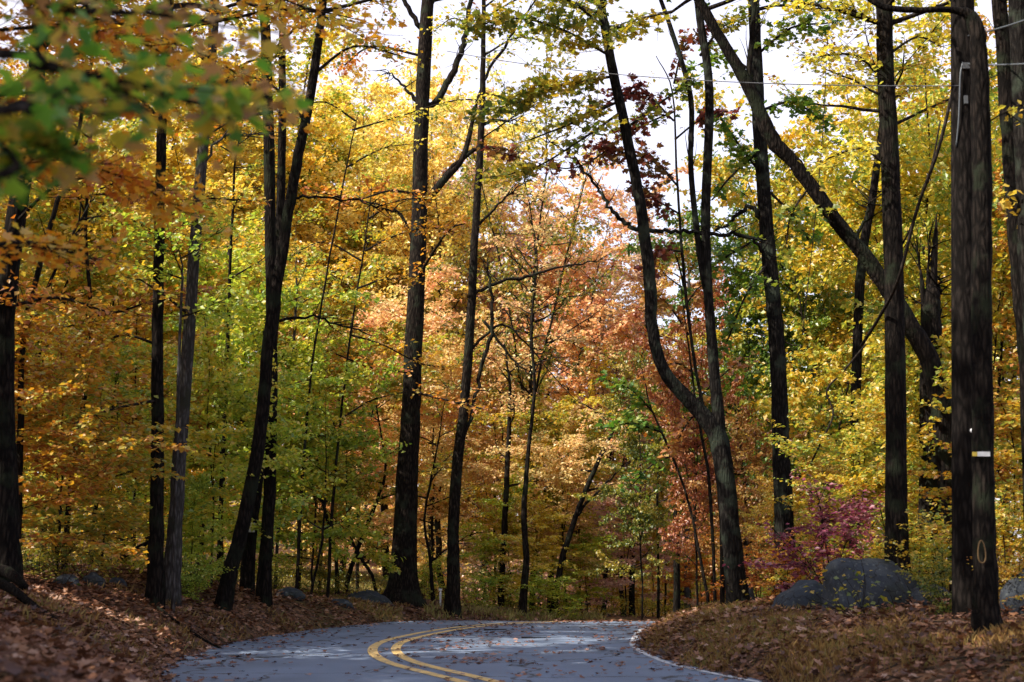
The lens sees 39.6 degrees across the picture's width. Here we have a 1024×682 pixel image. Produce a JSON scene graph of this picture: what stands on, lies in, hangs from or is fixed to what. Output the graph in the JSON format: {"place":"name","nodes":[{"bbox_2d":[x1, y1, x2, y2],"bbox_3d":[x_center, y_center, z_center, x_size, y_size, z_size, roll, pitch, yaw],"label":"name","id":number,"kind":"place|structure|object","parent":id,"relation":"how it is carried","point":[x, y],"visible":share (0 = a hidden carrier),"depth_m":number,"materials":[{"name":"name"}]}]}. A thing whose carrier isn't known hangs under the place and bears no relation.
{"place":"outdoors","nodes":[
{"label":"outdoors","id":0,"kind":"place"},
{"bbox_2d":[144,565,605,620],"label":"clearing grass","id":1,"kind":"structure","parent":0,"point":[511,614],"depth_m":45.30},
{"bbox_2d":[160,618,771,681],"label":"road","id":2,"kind":"structure","parent":0,"point":[349,658],"depth_m":22.64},
{"bbox_2d":[0,0,1020,561],"label":"sky","id":3,"kind":"structure","parent":0,"point":[637,57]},
{"bbox_2d":[0,490,1023,681],"bbox_3d":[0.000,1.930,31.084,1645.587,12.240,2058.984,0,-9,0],"label":"ground","id":4,"kind":"structure","parent":0,"point":[920,674],"depth_m":24.05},
{"bbox_2d":[23,516,124,579],"bbox_3d":[-8.396,3.969,26.549,2.218,1.388,2.283,-5,-10,27],"label":"shrub","id":5,"kind":"object","parent":4,"relation":"on","point":[52,556],"visible":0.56,"depth_m":26.52,"materials":[{"name":"brown plant"}]},
{"bbox_2d":[0,116,217,545],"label":"tree","id":6,"kind":"object","parent":4,"relation":"on","point":[30,273],"visible":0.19,"depth_m":40.82,"materials":[{"name":"brown plant"}]},
{"bbox_2d":[15,300,207,577],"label":"tree","id":7,"kind":"object","parent":4,"relation":"on","point":[143,430],"visible":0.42,"depth_m":26.96,"materials":[{"name":"brown plant"}]},
{"bbox_2d":[0,135,222,564],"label":"tree","id":8,"kind":"object","parent":4,"relation":"on","point":[92,236],"visible":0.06,"depth_m":43.24,"materials":[{"name":"brown plant"}]},
{"bbox_2d":[15,269,220,564],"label":"tree","id":9,"kind":"object","parent":4,"relation":"on","point":[58,396],"visible":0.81,"depth_m":23.94,"materials":[{"name":"brown plant"}]},
{"bbox_2d":[0,0,241,587],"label":"tree","id":10,"kind":"object","parent":4,"relation":"on","point":[10,552],"visible":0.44,"depth_m":21.92,"materials":[{"name":"brown plant"}]},
{"bbox_2d":[16,0,228,538],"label":"tree","id":11,"kind":"object","parent":4,"relation":"on","point":[20,423],"visible":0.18,"depth_m":24.44,"materials":[{"name":"brown plant"}]},
{"bbox_2d":[45,75,219,571],"bbox_3d":[-8.393,-0.400,29.796,3.906,11.051,3.579,5,-10,-28],"label":"tree","id":12,"kind":"object","parent":4,"relation":"on","point":[204,287],"visible":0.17,"depth_m":29.61,"materials":[{"name":"brown plant"}]},
{"bbox_2d":[16,260,251,565],"bbox_3d":[-9.734,1.997,33.873,5.711,7.735,7.110,-2,-9,15],"label":"tree","id":13,"kind":"object","parent":4,"relation":"on","point":[140,380],"visible":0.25,"depth_m":33.87,"materials":[{"name":"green plant"}]},
{"bbox_2d":[26,319,275,572],"bbox_3d":[-7.824,2.394,30.210,5.515,5.616,5.176,2,-9,-13],"label":"tree","id":14,"kind":"object","parent":4,"relation":"on","point":[209,435],"visible":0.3,"depth_m":30.26,"materials":[{"name":"brown plant"}]},
{"bbox_2d":[0,0,313,214],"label":"tree","id":15,"kind":"object","parent":4,"relation":"on","point":[51,106],"visible":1,"depth_m":5.47,"materials":[{"name":"green plant"}]},
{"bbox_2d":[0,129,329,543],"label":"tree","id":16,"kind":"object","parent":4,"relation":"on","point":[239,179],"visible":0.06,"depth_m":45.26,"materials":[{"name":"yellow plant"}]},
{"bbox_2d":[104,193,242,612],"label":"tree","id":17,"kind":"object","parent":4,"relation":"on","point":[167,275],"visible":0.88,"depth_m":27.22,"materials":[{"name":"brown plant"}]},
{"bbox_2d":[46,0,325,563],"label":"tree","id":18,"kind":"object","parent":4,"relation":"on","point":[171,153],"visible":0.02,"depth_m":64.77,"materials":[{"name":"brown plant"}]},
{"bbox_2d":[146,465,252,588],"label":"tree","id":19,"kind":"object","parent":4,"relation":"on","point":[193,505],"visible":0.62,"depth_m":30.75,"materials":[{"name":"green plant"}]},
{"bbox_2d":[3,0,396,608],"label":"tree","id":20,"kind":"object","parent":4,"relation":"on","point":[155,590],"visible":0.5,"depth_m":27.17,"materials":[{"name":"brown plant"}]},
{"bbox_2d":[0,0,407,283],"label":"tree","id":21,"kind":"object","parent":4,"relation":"on","point":[126,178],"visible":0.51,"depth_m":13.17,"materials":[{"name":"brown plant"}]},
{"bbox_2d":[99,0,322,606],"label":"tree","id":22,"kind":"object","parent":4,"relation":"on","point":[188,344],"visible":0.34,"depth_m":28.17,"materials":[{"name":"grey plant"}]},
{"bbox_2d":[82,204,355,567],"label":"tree","id":23,"kind":"object","parent":4,"relation":"on","point":[250,224],"visible":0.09,"depth_m":42.95,"materials":[{"name":"yellow plant"}]},
{"bbox_2d":[125,302,323,586],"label":"tree","id":24,"kind":"object","parent":4,"relation":"on","point":[210,379],"visible":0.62,"depth_m":32.66,"materials":[{"name":"green plant"}]},
{"bbox_2d":[119,0,363,607],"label":"tree","id":25,"kind":"object","parent":4,"relation":"on","point":[263,591],"visible":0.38,"depth_m":33.41,"materials":[{"name":"brown plant"}]},
{"bbox_2d":[182,37,303,580],"bbox_3d":[-6.918,-0.848,36.530,3.187,14.660,2.843,-5,-10,29],"label":"tree","id":26,"kind":"object","parent":4,"relation":"on","point":[233,194],"visible":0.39,"depth_m":36.83,"materials":[{"name":"yellow plant"}]},
{"bbox_2d":[93,47,414,570],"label":"tree","id":27,"kind":"object","parent":4,"relation":"on","point":[216,175],"visible":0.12,"depth_m":60.86,"materials":[{"name":"yellow plant"}]},
{"bbox_2d":[125,241,383,565],"bbox_3d":[-6.953,2.106,38.692,6.910,9.956,8.548,1,-9,-8],"label":"tree","id":28,"kind":"object","parent":4,"relation":"on","point":[244,341],"visible":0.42,"depth_m":38.12,"materials":[{"name":"green plant"}]},
{"bbox_2d":[146,0,393,570],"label":"tree","id":29,"kind":"object","parent":4,"relation":"on","point":[334,95],"visible":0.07,"depth_m":64.54,"materials":[{"name":"yellow plant"}]},
{"bbox_2d":[222,0,346,594],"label":"tree","id":30,"kind":"object","parent":4,"relation":"on","point":[247,573],"visible":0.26,"depth_m":34.69,"materials":[{"name":"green plant"}]},
{"bbox_2d":[185,307,411,585],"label":"tree","id":31,"kind":"object","parent":4,"relation":"on","point":[377,557],"visible":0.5,"depth_m":39.95,"materials":[{"name":"green plant"}]},
{"bbox_2d":[255,201,360,586],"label":"tree","id":32,"kind":"object","parent":4,"relation":"on","point":[313,257],"visible":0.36,"depth_m":42.66,"materials":[{"name":"yellow plant"}]},
{"bbox_2d":[165,213,460,589],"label":"tree","id":33,"kind":"object","parent":4,"relation":"on","point":[349,306],"visible":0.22,"depth_m":47.31,"materials":[{"name":"yellow plant"}]},
{"bbox_2d":[213,0,430,613],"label":"tree","id":34,"kind":"object","parent":4,"relation":"on","point":[225,594],"visible":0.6,"depth_m":30.45,"materials":[{"name":"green plant"}]},
{"bbox_2d":[274,364,386,594],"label":"tree","id":35,"kind":"object","parent":4,"relation":"on","point":[330,437],"visible":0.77,"depth_m":37.74,"materials":[{"name":"green plant"}]},
{"bbox_2d":[296,431,392,591],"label":"tree","id":36,"kind":"object","parent":4,"relation":"on","point":[366,491],"visible":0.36,"depth_m":44.77,"materials":[{"name":"green plant"}]},
{"bbox_2d":[318,131,413,589],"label":"tree","id":37,"kind":"object","parent":4,"relation":"on","point":[350,279],"visible":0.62,"depth_m":51.10,"materials":[{"name":"yellow plant"}]},
{"bbox_2d":[197,28,560,580],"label":"tree","id":38,"kind":"object","parent":4,"relation":"on","point":[369,121],"visible":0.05,"depth_m":70.64,"materials":[{"name":"yellow plant"}]},
{"bbox_2d":[289,182,468,597],"bbox_3d":[-3.809,1.420,39.217,5.212,11.907,1.889,0,-9,0],"label":"tree","id":39,"kind":"object","parent":4,"relation":"on","point":[427,228],"visible":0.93,"depth_m":39.68,"materials":[{"name":"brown plant"}]},
{"bbox_2d":[329,324,431,592],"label":"tree","id":40,"kind":"object","parent":4,"relation":"on","point":[351,565],"visible":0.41,"depth_m":45.75,"materials":[{"name":"green plant"}]},
{"bbox_2d":[234,51,528,573],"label":"tree","id":41,"kind":"object","parent":4,"relation":"on","point":[351,220],"visible":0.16,"depth_m":61.98,"materials":[{"name":"yellow plant"}]},
{"bbox_2d":[277,260,489,588],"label":"tree","id":42,"kind":"object","parent":4,"relation":"on","point":[375,319],"visible":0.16,"depth_m":54.41,"materials":[{"name":"yellow plant"}]},
{"bbox_2d":[289,86,520,588],"bbox_3d":[-3.107,-0.021,38.451,6.897,14.252,1.416,0,-9,0],"label":"tree","id":43,"kind":"object","parent":4,"relation":"on","point":[328,103],"visible":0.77,"depth_m":39.26,"materials":[{"name":"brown plant"}]},
{"bbox_2d":[299,0,527,607],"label":"tree","id":44,"kind":"object","parent":4,"relation":"on","point":[403,586],"visible":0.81,"depth_m":43.14,"materials":[{"name":"brown plant"}]},
{"bbox_2d":[304,34,544,593],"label":"tree","id":45,"kind":"object","parent":4,"relation":"on","point":[396,169],"visible":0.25,"depth_m":61.22,"materials":[{"name":"yellow plant"}]},
{"bbox_2d":[373,341,490,603],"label":"tree","id":46,"kind":"object","parent":4,"relation":"on","point":[438,464],"visible":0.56,"depth_m":44.72,"materials":[{"name":"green plant"}]},
{"bbox_2d":[354,292,524,594],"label":"tree","id":47,"kind":"object","parent":4,"relation":"on","point":[437,481],"visible":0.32,"depth_m":55.50,"materials":[{"name":"brown plant"}]},
{"bbox_2d":[398,87,590,605],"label":"tree","id":48,"kind":"object","parent":4,"relation":"on","point":[518,238],"visible":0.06,"depth_m":66.41,"materials":[{"name":"brown plant"}]},
{"bbox_2d":[433,465,566,606],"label":"tree","id":49,"kind":"object","parent":4,"relation":"on","point":[499,505],"visible":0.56,"depth_m":50.36,"materials":[{"name":"green plant"}]},
{"bbox_2d":[420,308,583,601],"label":"tree","id":50,"kind":"object","parent":4,"relation":"on","point":[485,467],"visible":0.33,"depth_m":53.86,"materials":[{"name":"brown plant"}]},
{"bbox_2d":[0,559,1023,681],"bbox_3d":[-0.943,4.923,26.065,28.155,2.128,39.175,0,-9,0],"label":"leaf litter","id":51,"kind":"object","parent":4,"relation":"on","point":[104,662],"visible":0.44,"depth_m":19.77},
{"bbox_2d":[0,560,1023,681],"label":"verge grass","id":52,"kind":"structure","parent":4,"relation":"on","point":[996,639],"depth_m":19.37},
{"bbox_2d":[0,35,1023,615],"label":"wood","id":53,"kind":"object","parent":4,"relation":"on","point":[14,65],"depth_m":84.78,"materials":[{"name":"yellow plant"}]},
{"bbox_2d":[3,527,1023,681],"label":"undergrowth","id":54,"kind":"object","parent":4,"relation":"on","point":[619,610],"visible":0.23,"depth_m":29.05,"materials":[{"name":"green plant"}]},
{"bbox_2d":[473,300,554,606],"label":"tree","id":55,"kind":"object","parent":4,"relation":"on","point":[509,399],"visible":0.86,"depth_m":49.96,"materials":[{"name":"brown plant"}]},
{"bbox_2d":[414,0,619,618],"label":"tree","id":56,"kind":"object","parent":4,"relation":"on","point":[452,602],"visible":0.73,"depth_m":42.56,"materials":[{"name":"brown plant"}]},
{"bbox_2d":[408,28,659,609],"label":"tree","id":57,"kind":"object","parent":4,"relation":"on","point":[506,290],"visible":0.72,"depth_m":52.60,"materials":[{"name":"brown plant"}]},
{"bbox_2d":[485,484,592,611],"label":"tree","id":58,"kind":"object","parent":4,"relation":"on","point":[551,547],"visible":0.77,"depth_m":48.20,"materials":[{"name":"green plant"}]},
{"bbox_2d":[483,180,595,615],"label":"tree","id":59,"kind":"object","parent":4,"relation":"on","point":[523,598],"visible":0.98,"depth_m":46.29,"materials":[{"name":"brown plant"}]},
{"bbox_2d":[459,362,639,611],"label":"tree","id":60,"kind":"object","parent":4,"relation":"on","point":[561,407],"visible":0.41,"depth_m":51.15,"materials":[{"name":"brown plant"}]},
{"bbox_2d":[485,401,622,612],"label":"tree","id":61,"kind":"object","parent":4,"relation":"on","point":[575,442],"visible":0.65,"depth_m":49.23,"materials":[{"name":"brown plant"}]},
{"bbox_2d":[503,354,632,612],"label":"tree","id":62,"kind":"object","parent":4,"relation":"on","point":[586,514],"visible":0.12,"depth_m":57.73,"materials":[{"name":"brown plant"}]},
{"bbox_2d":[460,140,694,612],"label":"tree","id":63,"kind":"object","parent":4,"relation":"on","point":[625,323],"visible":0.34,"depth_m":59.22,"materials":[{"name":"brown plant"}]},
{"bbox_2d":[530,523,627,612],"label":"tree","id":64,"kind":"object","parent":4,"relation":"on","point":[586,546],"visible":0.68,"depth_m":49.22,"materials":[{"name":"green plant"}]},
{"bbox_2d":[475,19,740,604],"bbox_3d":[2.221,-0.727,32.489,6.308,13.990,1.782,0,-9,0],"label":"tree","id":65,"kind":"object","parent":4,"relation":"on","point":[610,151],"visible":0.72,"depth_m":32.98,"materials":[{"name":"brown plant"}]},
{"bbox_2d":[550,331,677,612],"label":"tree","id":66,"kind":"object","parent":4,"relation":"on","point":[580,506],"visible":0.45,"depth_m":47.77,"materials":[{"name":"brown plant"}]},
{"bbox_2d":[445,0,785,604],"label":"tree","id":67,"kind":"object","parent":4,"relation":"on","point":[712,424],"visible":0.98,"depth_m":30.64,"materials":[{"name":"brown plant"}]},
{"bbox_2d":[544,182,711,615],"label":"tree","id":68,"kind":"object","parent":4,"relation":"on","point":[634,277],"visible":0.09,"depth_m":65.47,"materials":[{"name":"brown plant"}]},
{"bbox_2d":[567,345,710,619],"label":"tree","id":69,"kind":"object","parent":4,"relation":"on","point":[645,518],"visible":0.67,"depth_m":43.58,"materials":[{"name":"green plant"}]},
{"bbox_2d":[560,462,717,615],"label":"tree","id":70,"kind":"object","parent":4,"relation":"on","point":[620,583],"visible":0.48,"depth_m":55.17,"materials":[{"name":"brown plant"}]},
{"bbox_2d":[595,369,709,603],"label":"tree","id":71,"kind":"object","parent":4,"relation":"on","point":[634,423],"visible":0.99,"depth_m":35.00,"materials":[{"name":"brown plant"}]},
{"bbox_2d":[639,200,728,612],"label":"tree","id":72,"kind":"object","parent":4,"relation":"on","point":[676,587],"visible":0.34,"depth_m":46.14,"materials":[{"name":"orange plant"}]},
{"bbox_2d":[616,262,762,606],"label":"tree","id":73,"kind":"object","parent":4,"relation":"on","point":[665,396],"visible":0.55,"depth_m":40.05,"materials":[{"name":"brown plant"}]},
{"bbox_2d":[639,526,753,606],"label":"tree","id":74,"kind":"object","parent":4,"relation":"on","point":[689,583],"visible":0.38,"depth_m":51.53,"materials":[{"name":"green plant"}]},
{"bbox_2d":[632,271,764,602],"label":"tree","id":75,"kind":"object","parent":4,"relation":"on","point":[681,365],"visible":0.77,"depth_m":34.24,"materials":[{"name":"brown plant"}]},
{"bbox_2d":[609,141,851,579],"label":"tree","id":76,"kind":"object","parent":4,"relation":"on","point":[725,268],"visible":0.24,"depth_m":45.65,"materials":[{"name":"green plant"}]},
{"bbox_2d":[681,390,801,586],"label":"tree","id":77,"kind":"object","parent":4,"relation":"on","point":[708,546],"visible":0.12,"depth_m":49.03,"materials":[{"name":"brown plant"}]},
{"bbox_2d":[686,400,815,594],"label":"tree","id":78,"kind":"object","parent":4,"relation":"on","point":[755,463],"visible":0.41,"depth_m":37.77,"materials":[{"name":"brown plant"}]},
{"bbox_2d":[579,0,951,593],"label":"tree","id":79,"kind":"object","parent":4,"relation":"on","point":[921,344],"visible":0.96,"depth_m":26.67,"materials":[{"name":"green plant"}]},
{"bbox_2d":[693,196,885,579],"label":"tree","id":80,"kind":"object","parent":4,"relation":"on","point":[818,322],"visible":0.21,"depth_m":43.65,"materials":[{"name":"green plant"}]},
{"bbox_2d":[666,0,916,593],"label":"tree","id":81,"kind":"object","parent":4,"relation":"on","point":[781,463],"visible":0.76,"depth_m":33.76,"materials":[{"name":"green plant"}]},
{"bbox_2d":[770,580,822,610],"bbox_3d":[5.031,4.551,24.602,1.260,0.834,0.942,0,-9,0],"label":"boulder","id":82,"kind":"object","parent":4,"relation":"on","point":[795,594],"visible":0.31,"depth_m":24.32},
{"bbox_2d":[739,436,860,582],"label":"tree","id":83,"kind":"object","parent":4,"relation":"on","point":[769,494],"visible":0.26,"depth_m":33.82,"materials":[{"name":"yellow plant"}]},
{"bbox_2d":[659,71,950,557],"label":"tree","id":84,"kind":"object","parent":4,"relation":"on","point":[799,397],"visible":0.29,"depth_m":42.24,"materials":[{"name":"yellow plant"}]},
{"bbox_2d":[722,467,910,603],"bbox_3d":[5.814,3.776,26.416,3.582,2.923,3.337,-1,-9,4],"label":"shrub","id":85,"kind":"object","parent":4,"relation":"on","point":[826,517],"visible":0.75,"depth_m":26.48,"materials":[{"name":"purple plant"}]},
{"bbox_2d":[722,207,950,547],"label":"tree","id":86,"kind":"object","parent":4,"relation":"on","point":[866,369],"visible":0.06,"depth_m":45.88,"materials":[{"name":"green plant"}]},
{"bbox_2d":[764,397,948,583],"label":"tree","id":87,"kind":"object","parent":4,"relation":"on","point":[852,444],"visible":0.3,"depth_m":29.84,"materials":[{"name":"yellow plant"}]},
{"bbox_2d":[726,0,1007,572],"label":"tree","id":88,"kind":"object","parent":4,"relation":"on","point":[896,482],"visible":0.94,"depth_m":24.60,"materials":[{"name":"brown plant"}]},
{"bbox_2d":[860,93,950,346],"bbox_3d":[6.456,-1.994,24.042,0.484,3.772,3.172,3,-9,-16],"label":"vine","id":89,"kind":"object","parent":88,"relation":"attached to","point":[912,225],"visible":0.92,"depth_m":23.16,"materials":[{"name":"brown plant"}]},
{"bbox_2d":[821,558,918,611],"bbox_3d":[5.978,4.327,23.629,1.915,1.431,1.494,0,-9,0],"label":"boulder","id":90,"kind":"object","parent":4,"relation":"on","point":[893,584],"visible":0.36,"depth_m":23.18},
{"bbox_2d":[723,0,1018,488],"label":"tree","id":91,"kind":"object","parent":4,"relation":"on","point":[867,99],"visible":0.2,"depth_m":39.04,"materials":[{"name":"yellow plant"}]},
{"bbox_2d":[763,0,996,550],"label":"tree","id":92,"kind":"object","parent":4,"relation":"on","point":[856,368],"visible":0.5,"depth_m":35.84,"materials":[{"name":"yellow plant"}]},
{"bbox_2d":[844,500,951,583],"bbox_3d":[6.953,3.954,25.649,3.094,2.189,2.474,3,-10,-18],"label":"shrub","id":93,"kind":"object","parent":4,"relation":"on","point":[927,555],"visible":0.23,"depth_m":25.81,"materials":[{"name":"green plant"}]},
{"bbox_2d":[777,51,1022,558],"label":"tree","id":94,"kind":"object","parent":4,"relation":"on","point":[835,110],"visible":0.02,"depth_m":61.79,"materials":[{"name":"yellow plant"}]},
{"bbox_2d":[859,514,951,598],"bbox_3d":[6.742,3.759,23.762,2.346,1.707,1.962,-3,-10,19],"label":"shrub","id":95,"kind":"object","parent":4,"relation":"on","point":[880,553],"visible":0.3,"depth_m":23.62,"materials":[{"name":"yellow plant"}]},
{"bbox_2d":[805,319,1023,588],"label":"tree","id":96,"kind":"object","parent":4,"relation":"on","point":[913,463],"visible":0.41,"depth_m":27.10,"materials":[{"name":"yellow plant"}]},
{"bbox_2d":[807,96,1022,565],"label":"tree","id":97,"kind":"object","parent":4,"relation":"on","point":[916,183],"visible":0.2,"depth_m":36.59,"materials":[{"name":"yellow plant"}]},
{"bbox_2d":[893,540,951,617],"bbox_3d":[6.184,3.548,20.735,1.359,1.310,1.290,0,-9,-1],"label":"shrub","id":98,"kind":"object","parent":4,"relation":"on","point":[942,570],"visible":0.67,"depth_m":20.70,"materials":[{"name":"green plant"}]},
{"bbox_2d":[904,214,950,587],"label":"tree","id":99,"kind":"object","parent":4,"relation":"on","point":[931,311],"visible":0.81,"depth_m":27.24,"materials":[{"name":"brown plant"}]},
{"bbox_2d":[858,370,1023,576],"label":"tree","id":100,"kind":"object","parent":4,"relation":"on","point":[1011,417],"visible":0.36,"depth_m":24.94,"materials":[{"name":"yellow plant"}]},
{"bbox_2d":[859,0,1023,571],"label":"tree","id":101,"kind":"object","parent":4,"relation":"on","point":[909,103],"visible":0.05,"depth_m":56.43,"materials":[{"name":"yellow plant"}]},
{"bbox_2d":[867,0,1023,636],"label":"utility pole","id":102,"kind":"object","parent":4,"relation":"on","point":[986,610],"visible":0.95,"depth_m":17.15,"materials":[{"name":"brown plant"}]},
{"bbox_2d":[899,474,1023,600],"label":"shrub","id":103,"kind":"object","parent":4,"relation":"on","point":[1001,515],"visible":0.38,"depth_m":21.94,"materials":[{"name":"yellow plant"}]},
{"bbox_2d":[951,0,974,618],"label":"utility pole","id":104,"kind":"object","parent":4,"relation":"on","point":[961,252],"visible":0.69,"depth_m":20.19,"materials":[{"name":"brown wood"}]},
{"bbox_2d":[904,0,1023,517],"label":"tree","id":105,"kind":"object","parent":4,"relation":"on","point":[1000,16],"visible":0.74,"depth_m":21.61,"materials":[{"name":"brown plant"}]},
{"bbox_2d":[905,138,1022,511],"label":"tree","id":106,"kind":"object","parent":4,"relation":"on","point":[1005,324],"visible":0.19,"depth_m":34.73,"materials":[{"name":"yellow plant"}]},
{"bbox_2d":[992,0,1023,344],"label":"tree","id":107,"kind":"object","parent":4,"relation":"on","point":[1016,14],"visible":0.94,"depth_m":19.65,"materials":[{"name":"brown plant"}]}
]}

